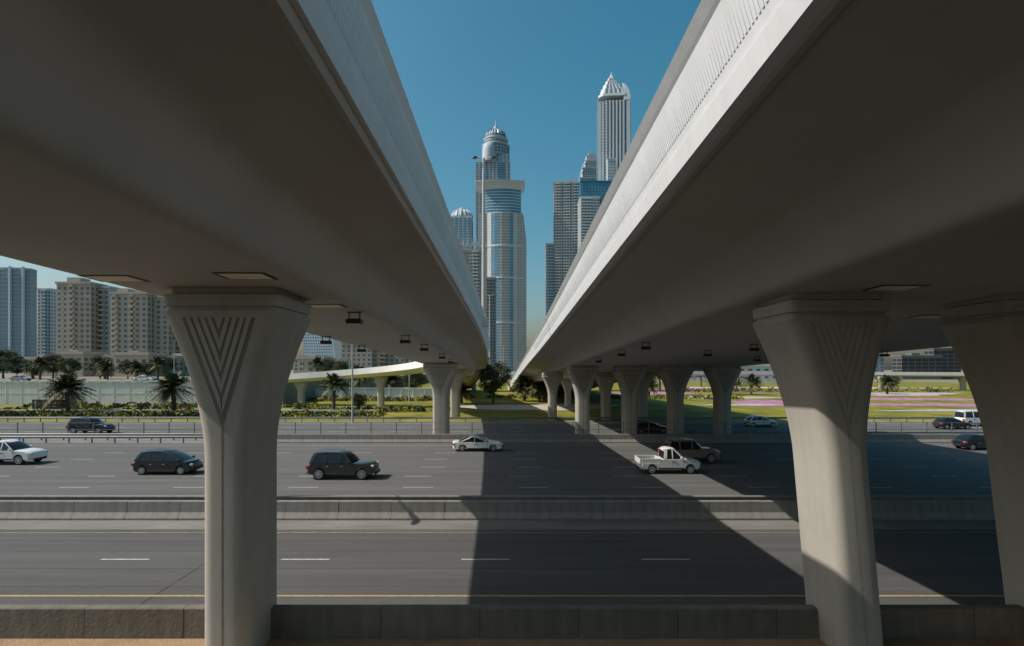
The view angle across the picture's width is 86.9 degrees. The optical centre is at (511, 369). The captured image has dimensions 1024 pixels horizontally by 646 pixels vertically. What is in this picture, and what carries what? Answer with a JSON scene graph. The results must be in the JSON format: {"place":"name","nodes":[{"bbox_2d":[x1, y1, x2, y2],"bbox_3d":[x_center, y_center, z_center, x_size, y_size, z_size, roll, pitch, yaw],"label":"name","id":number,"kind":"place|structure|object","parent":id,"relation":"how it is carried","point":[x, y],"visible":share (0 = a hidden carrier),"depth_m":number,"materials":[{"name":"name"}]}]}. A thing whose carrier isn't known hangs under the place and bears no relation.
{"place":"outdoors","nodes":[
{"label":"outdoors","id":0,"kind":"place"},
{"bbox_2d":[0,266,36,372],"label":"skyscraper","id":1,"kind":"structure","parent":0,"point":[18,309],"depth_m":446.27,"materials":[{"name":"blue glass"}]},
{"bbox_2d":[37,288,56,356],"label":"apartment tower","id":2,"kind":"structure","parent":0,"point":[46,321],"depth_m":480.00,"materials":[{"name":"white concrete"}]},
{"bbox_2d":[55,277,107,351],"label":"apartment building","id":3,"kind":"structure","parent":0,"point":[77,313],"depth_m":300.00,"materials":[{"name":"beige concrete"}]},
{"bbox_2d":[1,438,203,442],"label":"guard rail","id":4,"kind":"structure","parent":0,"point":[111,440],"depth_m":58.69,"materials":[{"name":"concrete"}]},
{"bbox_2d":[0,433,202,439],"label":"guard rail","id":5,"kind":"object","parent":4,"relation":"on","point":[101,434],"visible":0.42,"depth_m":58.76,"materials":[{"name":"metal"}]},
{"bbox_2d":[0,436,202,442],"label":"guard rail","id":6,"kind":"object","parent":4,"relation":"on","point":[92,437],"visible":0.63,"depth_m":56.58,"materials":[{"name":"metal"}]},
{"bbox_2d":[0,422,982,433],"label":"fence","id":7,"kind":"object","parent":4,"relation":"on","point":[497,429],"visible":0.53,"depth_m":60.98,"materials":[{"name":"metal"}]},
{"bbox_2d":[761,431,983,433],"bbox_3d":[69.000,7.325,60.840,82.000,0.750,0.180,0,0,0],"label":"guard rail","id":8,"kind":"object","parent":4,"relation":"on","point":[893,432],"visible":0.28,"depth_m":60.78,"materials":[{"name":"metal"}]},
{"bbox_2d":[109,288,154,353],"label":"apartment building","id":9,"kind":"structure","parent":0,"point":[131,319],"depth_m":298.00,"materials":[{"name":"beige concrete"}]},
{"bbox_2d":[153,295,175,354],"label":"apartment building","id":10,"kind":"structure","parent":0,"point":[163,337],"depth_m":303.00,"materials":[{"name":"beige concrete"}]},
{"bbox_2d":[0,373,428,403],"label":"terrace ground","id":11,"kind":"structure","parent":0,"point":[291,394],"depth_m":152.75,"materials":[{"name":"grey concrete"}]},
{"bbox_2d":[55,350,107,376],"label":"building","id":12,"kind":"structure","parent":11,"relation":"on","point":[83,356],"depth_m":215.00,"materials":[{"name":"beige concrete"}]},
{"bbox_2d":[97,286,117,353],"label":"apartment building","id":13,"kind":"structure","parent":11,"relation":"on","point":[104,319],"depth_m":306.00,"materials":[{"name":"beige concrete"}]},
{"bbox_2d":[112,351,168,375],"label":"building","id":14,"kind":"structure","parent":11,"relation":"on","point":[141,356],"depth_m":216.00,"materials":[{"name":"beige concrete"}]},
{"bbox_2d":[303,333,340,357],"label":"building","id":15,"kind":"structure","parent":0,"point":[312,345],"depth_m":598.89,"materials":[{"name":"white concrete"}]},
{"bbox_2d":[340,341,376,367],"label":"apartment building","id":16,"kind":"structure","parent":0,"point":[367,358],"depth_m":330.00,"materials":[{"name":"beige concrete"}]},
{"bbox_2d":[451,207,472,248],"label":"skyscraper","id":17,"kind":"structure","parent":0,"point":[462,219],"depth_m":700.00,"materials":[{"name":"white glass"}]},
{"bbox_2d":[0,421,932,421],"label":"verge","id":18,"kind":"structure","parent":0,"point":[431,421],"depth_m":80.14,"materials":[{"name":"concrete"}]},
{"bbox_2d":[0,417,953,421],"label":"guard rail","id":19,"kind":"object","parent":18,"relation":"on","point":[416,418],"visible":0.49,"depth_m":79.26,"materials":[{"name":"metal"}]},
{"bbox_2d":[459,238,481,303],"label":"apartment tower","id":20,"kind":"structure","parent":0,"point":[473,258],"depth_m":500.00,"materials":[{"name":"grey concrete"}]},
{"bbox_2d":[0,0,961,369],"label":"sky","id":21,"kind":"structure","parent":0,"point":[538,70],"materials":[{"name":"blue"}]},
{"bbox_2d":[0,382,976,420],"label":"grass","id":22,"kind":"structure","parent":0,"point":[692,407],"depth_m":109.73,"materials":[{"name":"green plant"}]},
{"bbox_2d":[35,371,97,411],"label":"palm tree","id":23,"kind":"object","parent":22,"relation":"on","point":[66,384],"visible":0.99,"depth_m":91.97,"materials":[{"name":"green plant"}]},
{"bbox_2d":[0,381,283,404],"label":"retaining wall","id":24,"kind":"structure","parent":22,"relation":"on","point":[26,392],"depth_m":119.20,"materials":[{"name":"concrete"}]},
{"bbox_2d":[145,370,197,410],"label":"palm tree","id":25,"kind":"object","parent":22,"relation":"on","point":[170,384],"visible":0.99,"depth_m":92.28,"materials":[{"name":"green plant"}]},
{"bbox_2d":[318,373,351,409],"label":"palm tree","id":26,"kind":"object","parent":22,"relation":"on","point":[336,382],"visible":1,"depth_m":96.67,"materials":[{"name":"green plant"}]},
{"bbox_2d":[315,388,432,398],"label":"boundary wall","id":27,"kind":"structure","parent":22,"relation":"on","point":[400,392],"depth_m":140.00,"materials":[{"name":"concrete"}]},
{"bbox_2d":[450,369,466,416],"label":"bridge pillar","id":28,"kind":"structure","parent":22,"relation":"on","point":[455,390],"depth_m":85.00,"materials":[{"name":"concrete"}]},
{"bbox_2d":[0,386,954,416],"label":"hedge plants","id":29,"kind":"object","parent":22,"relation":"on","point":[187,412],"visible":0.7,"depth_m":98.29,"materials":[{"name":"green plant"}]},
{"bbox_2d":[475,356,512,403],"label":"broadleaf tree","id":30,"kind":"object","parent":22,"relation":"on","point":[489,372],"visible":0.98,"depth_m":118.72,"materials":[{"name":"green plant"}]},
{"bbox_2d":[450,404,619,409],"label":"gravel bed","id":31,"kind":"object","parent":22,"relation":"on","point":[532,407],"visible":0.66,"depth_m":109.64,"materials":[{"name":"beige gravel"}]},
{"bbox_2d":[542,372,562,419],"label":"bridge pillar","id":32,"kind":"structure","parent":22,"relation":"on","point":[552,380],"depth_m":81.96,"materials":[{"name":"concrete"}]},
{"bbox_2d":[596,372,615,419],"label":"bridge pillar","id":33,"kind":"structure","parent":22,"relation":"on","point":[605,381],"depth_m":82.00,"materials":[{"name":"concrete"}]},
{"bbox_2d":[0,423,982,433],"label":"road","id":34,"kind":"structure","parent":0,"point":[430,425],"depth_m":71.83,"materials":[{"name":"grey asphalt"}]},
{"bbox_2d":[65,417,115,432],"bbox_3d":[-50.800,6.719,65.300,4.924,1.950,2.320,0,0,0],"label":"suv","id":35,"kind":"object","parent":34,"relation":"on","point":[90,425],"visible":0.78,"depth_m":64.44,"materials":[{"name":"black paint"}]},
{"bbox_2d":[486,277,496,366],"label":"apartment tower","id":36,"kind":"structure","parent":0,"point":[490,286],"depth_m":540.00,"materials":[{"name":"grey concrete"}]},
{"bbox_2d":[475,122,510,248],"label":"skyscraper","id":37,"kind":"structure","parent":0,"point":[496,145],"depth_m":870.00,"materials":[{"name":"grey glass"}]},
{"bbox_2d":[476,155,510,247],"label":"window","id":38,"kind":"structure","parent":37,"relation":"in","point":[486,170],"depth_m":869.81,"materials":[{"name":"glass"}]},
{"bbox_2d":[0,443,991,494],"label":"road","id":39,"kind":"structure","parent":0,"point":[507,446],"depth_m":40.82,"materials":[{"name":"grey asphalt"}]},
{"bbox_2d":[0,439,47,464],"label":"car","id":40,"kind":"object","parent":39,"relation":"on","point":[18,452],"visible":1,"depth_m":43.70,"materials":[{"name":"white paint"}]},
{"bbox_2d":[131,449,202,474],"bbox_3d":[-25.600,6.816,40.300,4.624,1.755,2.140,0,0,0],"label":"minivan","id":41,"kind":"object","parent":39,"relation":"on","point":[165,460],"visible":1,"depth_m":39.52,"materials":[{"name":"black paint"}]},
{"bbox_2d":[306,449,379,479],"bbox_3d":[-12.000,6.719,38.600,4.924,1.950,2.320,0,0,0],"label":"suv","id":42,"kind":"object","parent":39,"relation":"on","point":[321,464],"visible":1,"depth_m":37.69,"materials":[{"name":"grey paint"}]},
{"bbox_2d":[452,435,503,451],"bbox_3d":[-3.250,6.976,51.600,4.924,1.435,2.190,0,0,0],"label":"sedan car","id":43,"kind":"object","parent":39,"relation":"on","point":[471,442],"visible":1,"depth_m":50.73,"materials":[{"name":"white paint"}]},
{"bbox_2d":[635,446,700,473],"bbox_3d":[11.700,6.737,40.600,4.724,1.915,2.090,0,0,0],"label":"pickup truck","id":44,"kind":"object","parent":39,"relation":"on","point":[667,457],"visible":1,"depth_m":39.75,"materials":[{"name":"white paint"}]},
{"bbox_2d":[658,437,720,463],"bbox_3d":[14.800,6.719,45.200,4.924,1.950,2.320,0,0,0],"label":"suv","id":45,"kind":"object","parent":39,"relation":"on","point":[687,447],"visible":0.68,"depth_m":44.33,"materials":[{"name":"brown paint"}]},
{"bbox_2d":[951,433,985,449],"bbox_3d":[45.200,6.947,52.300,4.324,1.495,2.120,0,0,0],"label":"hatchback car","id":46,"kind":"object","parent":39,"relation":"on","point":[970,441],"visible":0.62,"depth_m":51.61,"materials":[{"name":"black paint"}]},
{"bbox_2d":[475,179,526,371],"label":"skyscraper","id":47,"kind":"structure","parent":0,"point":[506,248],"depth_m":632.08,"materials":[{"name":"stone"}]},
{"bbox_2d":[481,213,526,370],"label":"window","id":48,"kind":"structure","parent":47,"relation":"in","point":[494,258],"depth_m":630.49,"materials":[{"name":"blue glass"}]},
{"bbox_2d":[0,529,1004,605],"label":"road","id":49,"kind":"structure","parent":0,"point":[510,574],"depth_m":20.81,"materials":[{"name":"grey asphalt"}]},
{"bbox_2d":[0,520,995,528],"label":"shoulder","id":50,"kind":"object","parent":49,"relation":"on","point":[489,524],"visible":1,"depth_m":26.84},
{"bbox_2d":[0,532,996,532],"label":"yellow edge line","id":51,"kind":"object","parent":49,"relation":"on","point":[490,532],"visible":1,"depth_m":25.50,"materials":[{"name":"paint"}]},
{"bbox_2d":[0,595,1003,596],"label":"yellow edge line","id":52,"kind":"object","parent":49,"relation":"on","point":[494,595],"visible":1,"depth_m":18.35,"materials":[{"name":"paint"}]},
{"bbox_2d":[0,638,1023,645],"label":"sand ground","id":53,"kind":"structure","parent":0,"point":[508,642],"depth_m":15.24,"materials":[{"name":"beige sand"}]},
{"bbox_2d":[0,605,89,638],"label":"concrete barrier","id":54,"kind":"object","parent":53,"relation":"on","point":[42,621],"visible":0.81,"depth_m":15.47,"materials":[{"name":"grey concrete"}]},
{"bbox_2d":[84,605,187,638],"bbox_3d":[-10.818,7.266,15.614,2.829,0.860,0.320,0,0,0],"label":"concrete barrier","id":55,"kind":"object","parent":53,"relation":"on","point":[134,621],"visible":0.88,"depth_m":15.47,"materials":[{"name":"grey concrete"}]},
{"bbox_2d":[183,604,285,638],"bbox_3d":[-7.987,7.266,15.622,2.829,0.860,0.320,0,0,0],"label":"concrete barrier","id":56,"kind":"object","parent":53,"relation":"on","point":[194,621],"visible":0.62,"depth_m":15.47,"materials":[{"name":"grey concrete"}]},
{"bbox_2d":[164,287,310,645],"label":"bridge pillar","id":57,"kind":"structure","parent":53,"relation":"on","point":[239,347],"depth_m":14.05,"materials":[{"name":"concrete"}]},
{"bbox_2d":[0,0,489,388],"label":"overpass bridge","id":58,"kind":"structure","parent":57,"relation":"on","point":[159,147],"depth_m":8.39,"materials":[{"name":"concrete"}]},
{"bbox_2d":[471,156,495,326],"bbox_3d":[-2.360,-10.670,45.000,2.048,14.161,0.700,0,0,0],"label":"street lamp","id":59,"kind":"object","parent":58,"relation":"on","point":[483,160],"visible":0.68,"depth_m":44.88,"materials":[{"name":"metal"}]},
{"bbox_2d":[282,605,382,638],"bbox_3d":[-5.157,7.266,15.613,2.829,0.860,0.320,0,0,0],"label":"concrete barrier","id":60,"kind":"object","parent":53,"relation":"on","point":[331,621],"visible":0.88,"depth_m":15.46,"materials":[{"name":"grey concrete"}]},
{"bbox_2d":[381,604,479,638],"bbox_3d":[-2.328,7.266,15.621,2.829,0.860,0.320,0,0,0],"label":"concrete barrier","id":61,"kind":"object","parent":53,"relation":"on","point":[430,621],"visible":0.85,"depth_m":15.47,"materials":[{"name":"grey concrete"}]},
{"bbox_2d":[480,605,578,638],"bbox_3d":[0.502,7.266,15.618,2.829,0.860,0.320,0,0,0],"label":"concrete barrier","id":62,"kind":"object","parent":53,"relation":"on","point":[529,621],"visible":1,"depth_m":15.47,"materials":[{"name":"grey concrete"}]},
{"bbox_2d":[578,605,677,638],"bbox_3d":[3.333,7.266,15.613,2.829,0.860,0.320,0,0,0],"label":"concrete barrier","id":63,"kind":"object","parent":53,"relation":"on","point":[627,621],"visible":0.97,"depth_m":15.46,"materials":[{"name":"grey concrete"}]},
{"bbox_2d":[675,604,775,638],"bbox_3d":[6.162,7.266,15.620,2.829,0.860,0.320,0,0,0],"label":"concrete barrier","id":64,"kind":"object","parent":53,"relation":"on","point":[726,621],"visible":0.97,"depth_m":15.47,"materials":[{"name":"grey concrete"}]},
{"bbox_2d":[773,605,819,638],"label":"concrete barrier","id":65,"kind":"object","parent":53,"relation":"on","point":[797,621],"visible":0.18,"depth_m":15.46,"materials":[{"name":"grey concrete"}]},
{"bbox_2d":[753,293,889,645],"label":"bridge pillar","id":66,"kind":"structure","parent":53,"relation":"on","point":[822,351],"depth_m":14.26,"materials":[{"name":"concrete"}]},
{"bbox_2d":[508,0,1023,391],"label":"overpass bridge","id":67,"kind":"structure","parent":66,"relation":"on","point":[778,149],"depth_m":9.61,"materials":[{"name":"concrete"}]},
{"bbox_2d":[880,604,973,638],"bbox_3d":[11.822,7.266,15.619,2.829,0.860,0.320,0,0,0],"label":"concrete barrier","id":68,"kind":"object","parent":53,"relation":"on","point":[927,621],"visible":0.79,"depth_m":15.47,"materials":[{"name":"grey concrete"}]},
{"bbox_2d":[940,293,1023,606],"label":"bridge pillar","id":69,"kind":"structure","parent":53,"relation":"on","point":[985,337],"depth_m":15.41,"materials":[{"name":"concrete"}]},
{"bbox_2d":[968,605,1023,638],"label":"concrete barrier","id":70,"kind":"object","parent":53,"relation":"on","point":[998,621],"visible":0.92,"depth_m":15.46,"materials":[{"name":"grey concrete"}]},
{"bbox_2d":[544,243,554,318],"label":"apartment tower","id":71,"kind":"structure","parent":0,"point":[548,274],"depth_m":589.85,"materials":[{"name":"grey concrete"}]},
{"bbox_2d":[553,179,579,298],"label":"apartment tower","id":72,"kind":"structure","parent":0,"point":[565,218],"depth_m":634.78,"materials":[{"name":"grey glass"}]},
{"bbox_2d":[553,184,578,298],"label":"window","id":73,"kind":"structure","parent":72,"relation":"in","point":[554,184],"depth_m":635.12,"materials":[{"name":"glass"}]},
{"bbox_2d":[579,153,596,180],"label":"skyscraper","id":74,"kind":"structure","parent":0,"point":[588,170],"depth_m":723.00,"materials":[{"name":"white concrete"}]},
{"bbox_2d":[597,72,630,179],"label":"skyscraper","id":75,"kind":"structure","parent":0,"point":[614,121],"depth_m":634.96,"materials":[{"name":"grey glass"}]},
{"bbox_2d":[291,370,962,382],"bbox_3d":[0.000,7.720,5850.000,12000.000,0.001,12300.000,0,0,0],"label":"ground","id":76,"kind":"structure","parent":0,"point":[942,380],"depth_m":382.54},
{"bbox_2d":[294,382,307,403],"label":"bridge pillar","id":77,"kind":"structure","parent":76,"relation":"on","point":[301,387],"depth_m":116.05,"materials":[{"name":"concrete"}]},
{"bbox_2d":[288,362,424,382],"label":"flyover ramp","id":78,"kind":"structure","parent":77,"relation":"on","point":[407,368],"depth_m":111.09,"materials":[{"name":"white concrete"}]},
{"bbox_2d":[423,363,458,433],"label":"bridge pillar","id":79,"kind":"structure","parent":76,"relation":"on","point":[440,376],"depth_m":61.24,"materials":[{"name":"concrete"}]},
{"bbox_2d":[566,365,598,433],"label":"bridge pillar","id":80,"kind":"structure","parent":76,"relation":"on","point":[582,378],"depth_m":61.23,"materials":[{"name":"concrete"}]},
{"bbox_2d":[577,197,599,249],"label":"skyscraper","id":81,"kind":"structure","parent":76,"relation":"on","point":[588,207],"depth_m":599.85,"materials":[{"name":"grey glass"}]},
{"bbox_2d":[577,180,612,204],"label":"skyscraper","id":82,"kind":"structure","parent":76,"relation":"on","point":[592,188],"depth_m":602.85,"materials":[{"name":"teal glass"}]},
{"bbox_2d":[612,365,646,433],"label":"bridge pillar","id":83,"kind":"structure","parent":76,"relation":"on","point":[629,378],"depth_m":61.24,"materials":[{"name":"concrete"}]},
{"bbox_2d":[657,365,693,433],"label":"bridge pillar","id":84,"kind":"structure","parent":76,"relation":"on","point":[675,379],"depth_m":61.25,"materials":[{"name":"concrete"}]},
{"bbox_2d":[703,365,740,433],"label":"bridge pillar","id":85,"kind":"structure","parent":76,"relation":"on","point":[722,379],"depth_m":61.25,"materials":[{"name":"concrete"}]},
{"bbox_2d":[957,377,966,390],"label":"bridge pillar","id":86,"kind":"structure","parent":76,"relation":"on","point":[962,383],"depth_m":198.25,"materials":[{"name":"concrete"}]},
{"bbox_2d":[500,371,964,376],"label":"flyover ramp","id":87,"kind":"structure","parent":86,"relation":"on","point":[914,374],"depth_m":198.19,"materials":[{"name":"grey concrete"}]},
{"bbox_2d":[637,372,653,419],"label":"bridge pillar","id":88,"kind":"structure","parent":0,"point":[642,403],"depth_m":82.00,"materials":[{"name":"concrete"}]},
{"bbox_2d":[891,353,942,379],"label":"building","id":89,"kind":"structure","parent":0,"point":[912,362],"depth_m":420.00,"materials":[{"name":"concrete"}]},
{"bbox_2d":[893,359,941,371],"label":"window","id":90,"kind":"structure","parent":89,"relation":"in","point":[898,363],"depth_m":419.89,"materials":[{"name":"glass"}]},
{"bbox_2d":[923,348,960,378],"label":"building","id":91,"kind":"structure","parent":0,"point":[950,362],"depth_m":432.00,"materials":[{"name":"concrete"}]},
{"label":"median strip","id":92,"kind":"structure","parent":0,"visible":0},
{"bbox_2d":[0,500,24,519],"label":"concrete barrier","id":93,"kind":"object","parent":92,"relation":"on","point":[10,509],"visible":0.79,"depth_m":27.80,"materials":[{"name":"concrete"}]},
{"bbox_2d":[18,500,76,519],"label":"concrete barrier","id":94,"kind":"object","parent":92,"relation":"on","point":[47,509],"visible":0.87,"depth_m":27.78,"materials":[{"name":"concrete"}]},
{"bbox_2d":[71,500,129,519],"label":"concrete barrier","id":95,"kind":"object","parent":92,"relation":"on","point":[100,509],"visible":0.87,"depth_m":27.78,"materials":[{"name":"concrete"}]},
{"bbox_2d":[124,500,181,519],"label":"concrete barrier","id":96,"kind":"object","parent":92,"relation":"on","point":[153,509],"visible":0.87,"depth_m":27.79,"materials":[{"name":"concrete"}]},
{"bbox_2d":[178,500,204,519],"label":"concrete barrier","id":97,"kind":"object","parent":92,"relation":"on","point":[192,509],"visible":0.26,"depth_m":27.79,"materials":[{"name":"concrete"}]},
{"bbox_2d":[284,500,339,519],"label":"concrete barrier","id":98,"kind":"object","parent":92,"relation":"on","point":[312,509],"visible":0.87,"depth_m":27.79,"materials":[{"name":"concrete"}]},
{"bbox_2d":[337,500,391,519],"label":"concrete barrier","id":99,"kind":"object","parent":92,"relation":"on","point":[365,509],"visible":0.85,"depth_m":27.80,"materials":[{"name":"concrete"}]},
{"bbox_2d":[391,500,444,519],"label":"concrete barrier","id":100,"kind":"object","parent":92,"relation":"on","point":[417,509],"visible":0.87,"depth_m":27.78,"materials":[{"name":"concrete"}]},
{"bbox_2d":[444,500,496,519],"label":"concrete barrier","id":101,"kind":"object","parent":92,"relation":"on","point":[470,509],"visible":0.87,"depth_m":27.79,"materials":[{"name":"concrete"}]},
{"bbox_2d":[0,495,992,499],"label":"concrete wall","id":102,"kind":"structure","parent":92,"relation":"on","point":[488,497],"depth_m":28.45,"materials":[{"name":"grey concrete"}]},
{"bbox_2d":[497,500,549,519],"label":"concrete barrier","id":103,"kind":"object","parent":92,"relation":"on","point":[523,509],"visible":1,"depth_m":27.79,"materials":[{"name":"concrete"}]},
{"bbox_2d":[550,500,603,519],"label":"concrete barrier","id":104,"kind":"object","parent":92,"relation":"on","point":[576,509],"visible":0.94,"depth_m":27.78,"materials":[{"name":"concrete"}]},
{"bbox_2d":[602,500,656,519],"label":"concrete barrier","id":105,"kind":"object","parent":92,"relation":"on","point":[629,509],"visible":0.94,"depth_m":27.78,"materials":[{"name":"concrete"}]},
{"bbox_2d":[655,500,709,519],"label":"concrete barrier","id":106,"kind":"object","parent":92,"relation":"on","point":[682,509],"visible":0.94,"depth_m":27.78,"materials":[{"name":"concrete"}]},
{"bbox_2d":[707,500,762,519],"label":"concrete barrier","id":107,"kind":"object","parent":92,"relation":"on","point":[735,509],"visible":0.94,"depth_m":27.79,"materials":[{"name":"concrete"}]},
{"bbox_2d":[760,500,798,519],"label":"concrete barrier","id":108,"kind":"object","parent":92,"relation":"on","point":[779,509],"visible":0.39,"depth_m":27.79,"materials":[{"name":"concrete"}]},
{"bbox_2d":[871,500,922,519],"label":"concrete barrier","id":109,"kind":"object","parent":92,"relation":"on","point":[895,509],"visible":0.76,"depth_m":27.79,"materials":[{"name":"concrete"}]},
{"bbox_2d":[918,500,976,519],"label":"concrete barrier","id":110,"kind":"object","parent":92,"relation":"on","point":[946,509],"visible":0.94,"depth_m":27.79,"materials":[{"name":"concrete"}]},
{"bbox_2d":[970,500,994,519],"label":"concrete barrier","id":111,"kind":"object","parent":92,"relation":"on","point":[983,509],"visible":0.28,"depth_m":27.79,"materials":[{"name":"concrete"}]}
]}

